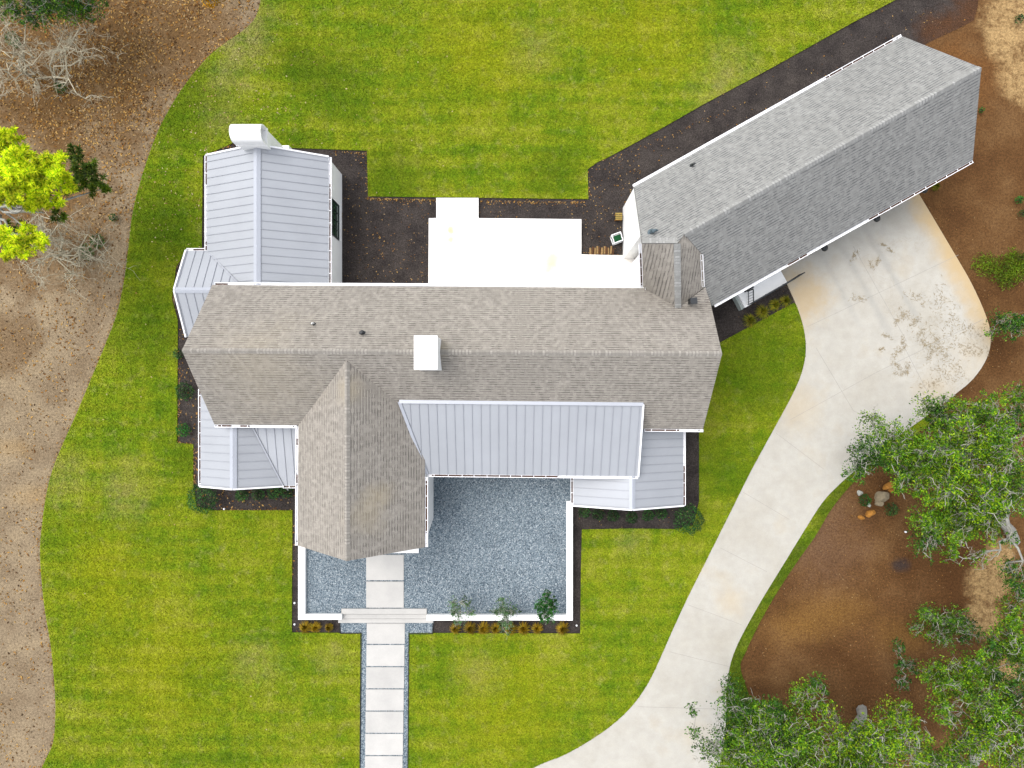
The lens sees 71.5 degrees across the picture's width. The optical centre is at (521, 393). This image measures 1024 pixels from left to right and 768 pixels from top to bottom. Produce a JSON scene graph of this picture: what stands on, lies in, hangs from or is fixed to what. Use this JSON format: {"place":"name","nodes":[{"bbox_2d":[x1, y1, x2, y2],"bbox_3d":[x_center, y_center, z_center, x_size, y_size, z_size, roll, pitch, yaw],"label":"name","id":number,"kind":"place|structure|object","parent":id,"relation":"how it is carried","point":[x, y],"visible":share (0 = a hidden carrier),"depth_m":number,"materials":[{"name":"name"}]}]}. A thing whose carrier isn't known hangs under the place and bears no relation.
{"place":"outdoors","nodes":[
{"label":"outdoors","id":0,"kind":"place"},
{"bbox_2d":[40,0,925,767],"bbox_3d":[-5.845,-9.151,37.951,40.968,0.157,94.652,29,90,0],"label":"lawn","id":1,"kind":"structure","parent":0,"point":[412,188],"depth_m":37.93,"materials":[{"name":"green plant"}]},
{"bbox_2d":[0,0,1023,767],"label":"ground","id":2,"kind":"structure","parent":0,"point":[988,182],"depth_m":38.00,"materials":[{"name":"brown soil"}]},
{"bbox_2d":[0,76,17,98],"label":"bare tree","id":3,"kind":"object","parent":2,"relation":"on","point":[2,94],"visible":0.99,"depth_m":36.09,"materials":[{"name":"wood"}]},
{"bbox_2d":[5,31,19,44],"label":"shrub","id":4,"kind":"object","parent":2,"relation":"on","point":[8,33],"visible":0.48,"depth_m":37.61,"materials":[{"name":"green plant"}]},
{"bbox_2d":[0,4,64,97],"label":"bare tree","id":5,"kind":"object","parent":2,"relation":"on","point":[22,59],"visible":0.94,"depth_m":35.87,"materials":[{"name":"grey wood"}]},
{"bbox_2d":[12,208,80,256],"bbox_3d":[-23.658,-8.518,36.329,3.207,3.742,2.515,-29,90,0],"label":"bare tree","id":6,"kind":"object","parent":2,"relation":"on","point":[41,219],"visible":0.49,"depth_m":35.66,"materials":[{"name":"plant"}]},
{"bbox_2d":[0,0,108,32],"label":"evergreen tree","id":7,"kind":"object","parent":2,"relation":"on","point":[77,7],"visible":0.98,"depth_m":34.55,"materials":[{"name":"green plant"}]},
{"bbox_2d":[0,125,112,262],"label":"deciduous tree","id":8,"kind":"object","parent":2,"relation":"on","point":[21,174],"visible":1,"depth_m":30.22,"materials":[{"name":"plant"}]},
{"bbox_2d":[53,80,66,93],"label":"shrub","id":9,"kind":"object","parent":2,"relation":"on","point":[59,86],"visible":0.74,"depth_m":37.65,"materials":[{"name":"green plant"}]},
{"bbox_2d":[8,202,134,306],"bbox_3d":[-22.525,-6.851,35.658,6.885,5.085,5.192,0,90,0],"label":"bare tree","id":10,"kind":"object","parent":2,"relation":"on","point":[62,253],"visible":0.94,"depth_m":35.36,"materials":[{"name":"grey plant"}]},
{"bbox_2d":[24,4,125,105],"bbox_3d":[-22.408,-16.901,35.704,5.360,4.992,5.966,16,90,0],"label":"bare tree","id":11,"kind":"object","parent":2,"relation":"on","point":[70,42],"visible":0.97,"depth_m":35.49,"materials":[{"name":"grey wood"}]},
{"bbox_2d":[77,243,93,260],"bbox_3d":[-23.067,-7.427,37.637,0.916,0.760,0.931,-36,90,0],"label":"shrub","id":12,"kind":"object","parent":2,"relation":"on","point":[85,251],"visible":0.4,"depth_m":37.44,"materials":[{"name":"green plant"}]},
{"bbox_2d":[89,233,104,248],"bbox_3d":[-22.477,-8.049,37.691,0.797,0.649,0.839,-32,90,0],"label":"shrub","id":13,"kind":"object","parent":2,"relation":"on","point":[94,245],"visible":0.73,"depth_m":37.57,"materials":[{"name":"green plant"}]},
{"bbox_2d":[109,213,116,221],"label":"shrub","id":14,"kind":"object","parent":2,"relation":"on","point":[112,216],"visible":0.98,"depth_m":37.70,"materials":[{"name":"green plant"}]},
{"bbox_2d":[0,0,297,767],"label":"fallen leaves","id":15,"kind":"object","parent":2,"relation":"on","point":[114,92],"visible":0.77,"depth_m":37.98,"materials":[{"name":"brown plant"}]},
{"bbox_2d":[194,0,224,9],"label":"autumn tree","id":16,"kind":"object","parent":2,"relation":"on","point":[209,4],"visible":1,"depth_m":33.86,"materials":[{"name":"orange plant"}]},
{"bbox_2d":[178,325,298,631],"bbox_3d":[-14.462,4.027,37.989,7.708,0.010,17.316,-39,90,0],"label":"mulch bed","id":17,"kind":"object","parent":2,"relation":"on","point":[190,410],"visible":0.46,"depth_m":37.98,"materials":[{"name":"black soil"}]},
{"bbox_2d":[173,349,182,359],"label":"shrub","id":18,"kind":"object","parent":17,"relation":"on","point":[176,356],"visible":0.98,"depth_m":37.56,"materials":[{"name":"green plant"}]},
{"bbox_2d":[175,423,191,436],"bbox_3d":[-17.896,1.964,37.688,0.837,0.658,0.820,0,90,0],"label":"shrub","id":19,"kind":"object","parent":17,"relation":"on","point":[182,430],"visible":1,"depth_m":37.57,"materials":[{"name":"green plant"}]},
{"bbox_2d":[174,380,195,400],"bbox_3d":[-17.846,-0.084,37.643,1.042,0.749,1.052,-26,90,0],"label":"shrub","id":20,"kind":"object","parent":17,"relation":"on","point":[179,388],"visible":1,"depth_m":37.47,"materials":[{"name":"green plant"}]},
{"bbox_2d":[186,483,219,513],"bbox_3d":[-16.702,5.523,37.385,1.685,1.262,1.744,0,90,0],"label":"shrub","id":21,"kind":"object","parent":17,"relation":"on","point":[198,498],"visible":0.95,"depth_m":37.10,"materials":[{"name":"green plant"}]},
{"bbox_2d":[235,490,248,500],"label":"shrub","id":22,"kind":"object","parent":17,"relation":"on","point":[241,495],"visible":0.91,"depth_m":37.67,"materials":[{"name":"green plant"}]},
{"bbox_2d":[251,489,264,500],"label":"shrub","id":23,"kind":"object","parent":17,"relation":"on","point":[258,494],"visible":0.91,"depth_m":37.68,"materials":[{"name":"green plant"}]},
{"bbox_2d":[266,488,280,499],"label":"shrub","id":24,"kind":"object","parent":17,"relation":"on","point":[272,494],"visible":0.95,"depth_m":37.65,"materials":[{"name":"green plant"}]},
{"bbox_2d":[280,487,292,497],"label":"shrub","id":25,"kind":"object","parent":17,"relation":"on","point":[285,491],"visible":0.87,"depth_m":37.65,"materials":[{"name":"green plant"}]},
{"bbox_2d":[299,620,339,632],"bbox_3d":[-10.742,12.309,37.985,2.279,0.010,1.083,0,90,0],"label":"mulch bed","id":26,"kind":"object","parent":2,"relation":"on","point":[335,623],"visible":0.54,"depth_m":37.98,"materials":[{"name":"brown soil"}]},
{"bbox_2d":[299,620,312,633],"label":"grass tuft","id":27,"kind":"object","parent":26,"relation":"on","point":[304,628],"visible":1,"depth_m":37.72,"materials":[{"name":"plant"}]},
{"bbox_2d":[310,622,321,632],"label":"grass tuft","id":28,"kind":"object","parent":26,"relation":"on","point":[314,628],"visible":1,"depth_m":37.69,"materials":[{"name":"yellow plant"}]},
{"bbox_2d":[325,623,333,631],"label":"grass tuft","id":29,"kind":"object","parent":26,"relation":"on","point":[328,627],"visible":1,"depth_m":37.72,"materials":[{"name":"plant"}]},
{"bbox_2d":[338,608,432,622],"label":"front steps","id":30,"kind":"structure","parent":2,"relation":"on","point":[384,615],"depth_m":37.67,"materials":[{"name":"white concrete"}]},
{"bbox_2d":[339,623,432,767],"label":"garden edging","id":31,"kind":"object","parent":2,"relation":"on","point":[360,685],"visible":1,"depth_m":37.88,"materials":[{"name":"metal"}]},
{"bbox_2d":[340,621,433,767],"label":"gravel","id":32,"kind":"structure","parent":2,"relation":"on","point":[362,628],"depth_m":37.95,"materials":[{"name":"grey gravel"}]},
{"bbox_2d":[365,734,402,754],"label":"paving slab","id":33,"kind":"structure","parent":32,"relation":"on","point":[383,744],"depth_m":37.91,"materials":[{"name":"white concrete"}]},
{"bbox_2d":[365,756,402,767],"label":"paving slab","id":34,"kind":"structure","parent":32,"relation":"on","point":[383,761],"depth_m":37.91,"materials":[{"name":"white concrete"}]},
{"bbox_2d":[366,711,402,732],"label":"paving slab","id":35,"kind":"structure","parent":32,"relation":"on","point":[384,721],"depth_m":37.91,"materials":[{"name":"white concrete"}]},
{"bbox_2d":[366,689,403,710],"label":"paving slab","id":36,"kind":"structure","parent":32,"relation":"on","point":[384,699],"depth_m":37.91,"materials":[{"name":"white concrete"}]},
{"bbox_2d":[366,667,403,687],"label":"paving slab","id":37,"kind":"structure","parent":32,"relation":"on","point":[384,677],"depth_m":37.91,"materials":[{"name":"white concrete"}]},
{"bbox_2d":[366,645,404,665],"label":"paving slab","id":38,"kind":"structure","parent":32,"relation":"on","point":[385,655],"depth_m":37.91,"materials":[{"name":"white concrete"}]},
{"bbox_2d":[367,623,404,643],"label":"paving slab","id":39,"kind":"structure","parent":32,"relation":"on","point":[385,633],"depth_m":37.91,"materials":[{"name":"white concrete"}]},
{"bbox_2d":[298,501,572,620],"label":"courtyard wall","id":40,"kind":"structure","parent":2,"relation":"on","point":[304,615],"depth_m":37.38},
{"bbox_2d":[306,477,570,613],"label":"gravel","id":41,"kind":"structure","parent":2,"relation":"on","point":[491,540],"depth_m":37.60,"materials":[{"name":"grey gravel"}]},
{"bbox_2d":[366,581,403,607],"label":"paving slab","id":42,"kind":"structure","parent":41,"relation":"on","point":[384,594],"depth_m":37.55,"materials":[{"name":"white concrete"}]},
{"bbox_2d":[366,555,403,579],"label":"paving slab","id":43,"kind":"structure","parent":41,"relation":"on","point":[384,567],"depth_m":37.55,"materials":[{"name":"white concrete"}]},
{"bbox_2d":[395,548,418,552],"bbox_3d":[-7.202,7.708,37.560,3.601,0.120,1.463,0,90,0],"label":"entry stoop","id":44,"kind":"object","parent":41,"relation":"on","point":[412,551],"visible":0.14,"depth_m":37.50,"materials":[{"name":"white concrete"}]},
{"bbox_2d":[447,595,476,628],"bbox_3d":[-2.993,11.149,36.765,1.490,2.899,1.931,0,90,0],"label":"young tree","id":45,"kind":"object","parent":41,"relation":"on","point":[454,611],"visible":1,"depth_m":36.03,"materials":[{"name":"green plant"}]},
{"bbox_2d":[489,596,521,636],"bbox_3d":[-0.912,11.280,36.798,1.581,2.824,2.094,22,90,0],"label":"young tree","id":46,"kind":"object","parent":41,"relation":"on","point":[505,623],"visible":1,"depth_m":35.90,"materials":[{"name":"green plant"}]},
{"bbox_2d":[534,589,559,624],"bbox_3d":[1.290,10.816,36.650,1.355,3.111,2.142,0,90,0],"label":"young tree","id":47,"kind":"object","parent":41,"relation":"on","point":[549,603],"visible":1,"depth_m":35.69,"materials":[{"name":"green plant"}]},
{"bbox_2d":[36,3,964,766],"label":"bed leaves","id":48,"kind":"object","parent":2,"relation":"on","point":[520,203],"visible":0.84,"depth_m":37.95,"materials":[{"name":"brown plant"}]},
{"bbox_2d":[428,198,633,287],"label":"patio","id":49,"kind":"structure","parent":2,"relation":"on","point":[467,245],"depth_m":37.80,"materials":[{"name":"white concrete"}]},
{"bbox_2d":[433,432,698,632],"bbox_3d":[3.493,7.782,37.981,9.195,0.010,17.636,34,90,0],"label":"mulch bed","id":50,"kind":"object","parent":2,"relation":"on","point":[692,469],"visible":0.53,"depth_m":37.98,"materials":[{"name":"black soil"}]},
{"bbox_2d":[450,623,460,633],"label":"grass tuft","id":51,"kind":"object","parent":50,"relation":"on","point":[454,630],"visible":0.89,"depth_m":37.70,"materials":[{"name":"plant"}]},
{"bbox_2d":[463,621,477,634],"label":"grass tuft","id":52,"kind":"object","parent":50,"relation":"on","point":[469,629],"visible":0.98,"depth_m":37.72,"materials":[{"name":"yellow plant"}]},
{"bbox_2d":[477,621,490,633],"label":"grass tuft","id":53,"kind":"object","parent":50,"relation":"on","point":[482,630],"visible":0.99,"depth_m":37.72,"materials":[{"name":"yellow plant"}]},
{"bbox_2d":[490,623,500,633],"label":"grass tuft","id":54,"kind":"object","parent":50,"relation":"on","point":[495,628],"visible":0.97,"depth_m":37.70,"materials":[{"name":"yellow plant"}]},
{"bbox_2d":[505,621,516,634],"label":"grass tuft","id":55,"kind":"object","parent":50,"relation":"on","point":[513,628],"visible":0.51,"depth_m":37.72,"materials":[{"name":"plant"}]},
{"bbox_2d":[516,622,529,635],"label":"grass tuft","id":56,"kind":"object","parent":50,"relation":"on","point":[522,630],"visible":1,"depth_m":37.71,"materials":[{"name":"orange plant"}]},
{"bbox_2d":[531,622,542,634],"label":"grass tuft","id":57,"kind":"object","parent":50,"relation":"on","point":[537,630],"visible":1,"depth_m":37.70,"materials":[{"name":"plant"}]},
{"bbox_2d":[555,621,569,634],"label":"grass tuft","id":58,"kind":"object","parent":50,"relation":"on","point":[563,630],"visible":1,"depth_m":37.72,"materials":[{"name":"yellow plant"}]},
{"bbox_2d":[578,507,590,518],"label":"shrub","id":59,"kind":"object","parent":50,"relation":"on","point":[584,510],"visible":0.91,"depth_m":37.69,"materials":[{"name":"green plant"}]},
{"bbox_2d":[592,508,605,520],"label":"shrub","id":60,"kind":"object","parent":50,"relation":"on","point":[595,512],"visible":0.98,"depth_m":37.70,"materials":[{"name":"green plant"}]},
{"bbox_2d":[607,509,619,521],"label":"shrub","id":61,"kind":"object","parent":50,"relation":"on","point":[616,515],"visible":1,"depth_m":37.70,"materials":[{"name":"green plant"}]},
{"bbox_2d":[626,511,637,523],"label":"shrub","id":62,"kind":"object","parent":50,"relation":"on","point":[632,517],"visible":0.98,"depth_m":37.70,"materials":[{"name":"green plant"}]},
{"bbox_2d":[642,510,654,520],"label":"shrub","id":63,"kind":"object","parent":50,"relation":"on","point":[647,514],"visible":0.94,"depth_m":37.69,"materials":[{"name":"green plant"}]},
{"bbox_2d":[655,508,667,519],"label":"shrub","id":64,"kind":"object","parent":50,"relation":"on","point":[661,513],"visible":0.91,"depth_m":37.72,"materials":[{"name":"green plant"}]},
{"bbox_2d":[673,503,704,535],"bbox_3d":[8.842,6.639,37.372,1.725,1.283,1.730,0,90,0],"label":"shrub","id":65,"kind":"object","parent":50,"relation":"on","point":[689,520],"visible":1,"depth_m":37.09,"materials":[{"name":"green plant"}]},
{"bbox_2d":[173,34,981,560],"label":"house","id":66,"kind":"structure","parent":2,"relation":"on","point":[359,418],"depth_m":32.49,"materials":[{"name":"grey"}]},
{"bbox_2d":[174,156,204,329],"bbox_3d":[-17.053,-7.458,37.973,2.379,0.010,10.257,13,90,0],"label":"gutter","id":67,"kind":"object","parent":66,"relation":"attached to","point":[203,246],"visible":0.22,"depth_m":37.97,"materials":[{"name":"white metal"}]},
{"bbox_2d":[821,245,827,250],"bbox_3d":[14.761,-7.171,34.471,0.340,0.458,0.548,-29,90,0],"label":"wall lamp","id":68,"kind":"object","parent":66,"relation":"attached to","point":[825,248],"visible":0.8,"depth_m":34.57,"materials":[{"name":"black metal"}]},
{"bbox_2d":[873,215,880,221],"bbox_3d":[17.312,-8.602,34.471,0.340,0.458,0.547,-29,90,0],"label":"wall lamp","id":69,"kind":"object","parent":66,"relation":"attached to","point":[877,218],"visible":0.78,"depth_m":34.58,"materials":[{"name":"black metal"}]},
{"bbox_2d":[212,0,977,282],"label":"mulch bed","id":70,"kind":"object","parent":2,"relation":"on","point":[828,55],"visible":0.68,"depth_m":37.99,"materials":[{"name":"brown soil"}]},
{"bbox_2d":[610,231,622,244],"bbox_3d":[5.105,-8.203,37.680,0.610,0.645,0.478,-20,90,0],"label":"hose reel","id":71,"kind":"object","parent":70,"relation":"on","point":[616,238],"visible":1,"depth_m":37.50,"materials":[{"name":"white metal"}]},
{"bbox_2d":[615,213,621,220],"bbox_3d":[5.174,-9.350,37.795,0.360,0.415,0.360,0,90,0],"label":"wooden crate","id":72,"kind":"object","parent":70,"relation":"on","point":[618,219],"visible":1,"depth_m":37.59,"materials":[{"name":"yellow paint"}]},
{"bbox_2d":[711,284,794,341],"bbox_3d":[12.133,-4.548,37.977,5.713,0.010,2.460,-22,90,0],"label":"mulch bed","id":73,"kind":"object","parent":2,"relation":"on","point":[728,317],"visible":0.45,"depth_m":37.97,"materials":[{"name":"black soil"}]},
{"bbox_2d":[742,313,757,327],"bbox_3d":[12.173,-3.857,37.776,0.875,0.448,0.870,0,90,0],"label":"grass tuft","id":74,"kind":"object","parent":73,"relation":"on","point":[750,320],"visible":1,"depth_m":37.75,"materials":[{"name":"green plant"}]},
{"bbox_2d":[754,303,770,319],"bbox_3d":[12.841,-4.322,37.777,0.930,0.447,0.922,0,90,0],"label":"grass tuft","id":75,"kind":"object","parent":73,"relation":"on","point":[763,310],"visible":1,"depth_m":37.71,"materials":[{"name":"green plant"}]},
{"bbox_2d":[732,271,804,310],"bbox_3d":[12.976,-5.651,37.115,3.605,1.770,0.819,-31,90,0],"label":"side landing","id":76,"kind":"object","parent":73,"relation":"on","point":[759,290],"visible":0.98,"depth_m":37.15,"materials":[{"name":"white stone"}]},
{"bbox_2d":[769,299,781,311],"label":"grass tuft","id":77,"kind":"object","parent":73,"relation":"on","point":[775,304],"visible":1,"depth_m":37.73,"materials":[{"name":"green plant"}]},
{"bbox_2d":[778,294,792,307],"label":"grass tuft","id":78,"kind":"object","parent":73,"relation":"on","point":[786,300],"visible":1,"depth_m":37.71,"materials":[{"name":"green plant"}]},
{"bbox_2d":[684,671,936,767],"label":"live oak","id":79,"kind":"object","parent":2,"relation":"on","point":[793,748],"visible":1,"depth_m":32.20,"materials":[{"name":"green plant"}]},
{"bbox_2d":[858,493,871,506],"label":"shrub","id":80,"kind":"object","parent":2,"relation":"on","point":[862,500],"visible":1,"depth_m":37.66,"materials":[{"name":"green plant"}]},
{"bbox_2d":[865,510,875,517],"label":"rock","id":81,"kind":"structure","parent":2,"relation":"on","point":[869,513],"depth_m":37.78,"materials":[{"name":"orange stone"}]},
{"bbox_2d":[875,501,883,505],"bbox_3d":[19.107,5.866,37.915,0.456,0.368,0.327,0,90,0],"label":"boulder","id":82,"kind":"object","parent":2,"relation":"on","point":[879,503],"visible":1,"depth_m":37.78,"materials":[{"name":"beige stone"}]},
{"bbox_2d":[874,491,888,501],"bbox_3d":[19.247,5.542,37.866,0.750,0.544,0.613,0,90,0],"label":"boulder","id":83,"kind":"object","parent":2,"relation":"on","point":[883,496],"visible":1,"depth_m":37.74,"materials":[{"name":"beige stone"}]},
{"bbox_2d":[744,203,1023,761],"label":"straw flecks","id":84,"kind":"object","parent":2,"relation":"on","point":[894,571],"visible":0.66,"depth_m":37.97,"materials":[{"name":"brown plant"}]},
{"bbox_2d":[882,482,892,489],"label":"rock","id":85,"kind":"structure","parent":2,"relation":"on","point":[888,485],"depth_m":37.77,"materials":[{"name":"orange stone"}]},
{"bbox_2d":[884,502,899,515],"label":"shrub","id":86,"kind":"object","parent":2,"relation":"on","point":[891,512],"visible":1,"depth_m":37.64,"materials":[{"name":"green plant"}]},
{"bbox_2d":[889,637,919,691],"bbox_3d":[19.642,13.923,36.961,1.457,2.538,2.978,-5,90,0],"label":"understory tree","id":87,"kind":"object","parent":2,"relation":"on","point":[901,663],"visible":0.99,"depth_m":36.23,"materials":[{"name":"green plant"}]},
{"bbox_2d":[840,379,1023,591],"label":"live oak","id":88,"kind":"object","parent":2,"relation":"on","point":[995,505],"visible":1,"depth_m":31.76,"materials":[{"name":"green plant"}]},
{"bbox_2d":[931,182,939,190],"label":"grass tuft","id":89,"kind":"object","parent":2,"relation":"on","point":[936,186],"visible":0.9,"depth_m":37.67,"materials":[{"name":"green plant"}]},
{"bbox_2d":[905,602,983,651],"bbox_3d":[21.908,12.046,36.967,3.755,2.524,2.692,0,90,0],"label":"understory tree","id":90,"kind":"object","parent":2,"relation":"on","point":[960,621],"visible":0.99,"depth_m":36.56,"materials":[{"name":"green plant"}]},
{"bbox_2d":[912,572,1023,767],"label":"live oak","id":91,"kind":"object","parent":2,"relation":"on","point":[990,722],"visible":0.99,"depth_m":32.52,"materials":[{"name":"green plant"}]},
{"bbox_2d":[971,247,1023,290],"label":"fern patch","id":92,"kind":"object","parent":2,"relation":"on","point":[1012,268],"visible":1,"depth_m":37.73,"materials":[{"name":"green plant"}]},
{"bbox_2d":[983,306,1023,342],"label":"understory tree","id":93,"kind":"object","parent":2,"relation":"on","point":[1016,322],"visible":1,"depth_m":35.62,"materials":[{"name":"green plant"}]},
{"bbox_2d":[1013,13,1023,22],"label":"shrub","id":94,"kind":"object","parent":2,"relation":"on","point":[1021,16],"visible":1,"depth_m":37.58,"materials":[{"name":"green plant"}]},
{"bbox_2d":[1014,195,1023,203],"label":"shrub","id":95,"kind":"object","parent":2,"relation":"on","point":[1019,199],"visible":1,"depth_m":37.70,"materials":[{"name":"green plant"}]},
{"bbox_2d":[534,194,990,767],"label":"driveway","id":96,"kind":"structure","parent":0,"point":[796,488],"depth_m":37.91,"materials":[{"name":"concrete"}]},
{"bbox_2d":[660,246,978,708],"bbox_3d":[15.037,4.831,37.904,7.986,0.003,29.408,30,90,0],"label":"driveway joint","id":97,"kind":"object","parent":96,"relation":"on","point":[821,402],"visible":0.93,"depth_m":37.90,"materials":[{"name":"grey concrete"}]},
{"bbox_2d":[849,243,991,388],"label":"fallen leaves","id":98,"kind":"object","parent":96,"relation":"on","point":[912,295],"visible":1,"depth_m":37.88,"materials":[{"name":"beige plant"}]},
{"bbox_2d":[720,417,933,767],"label":"lawn","id":99,"kind":"structure","parent":0,"point":[845,484],"depth_m":37.93,"materials":[{"name":"green plant"}]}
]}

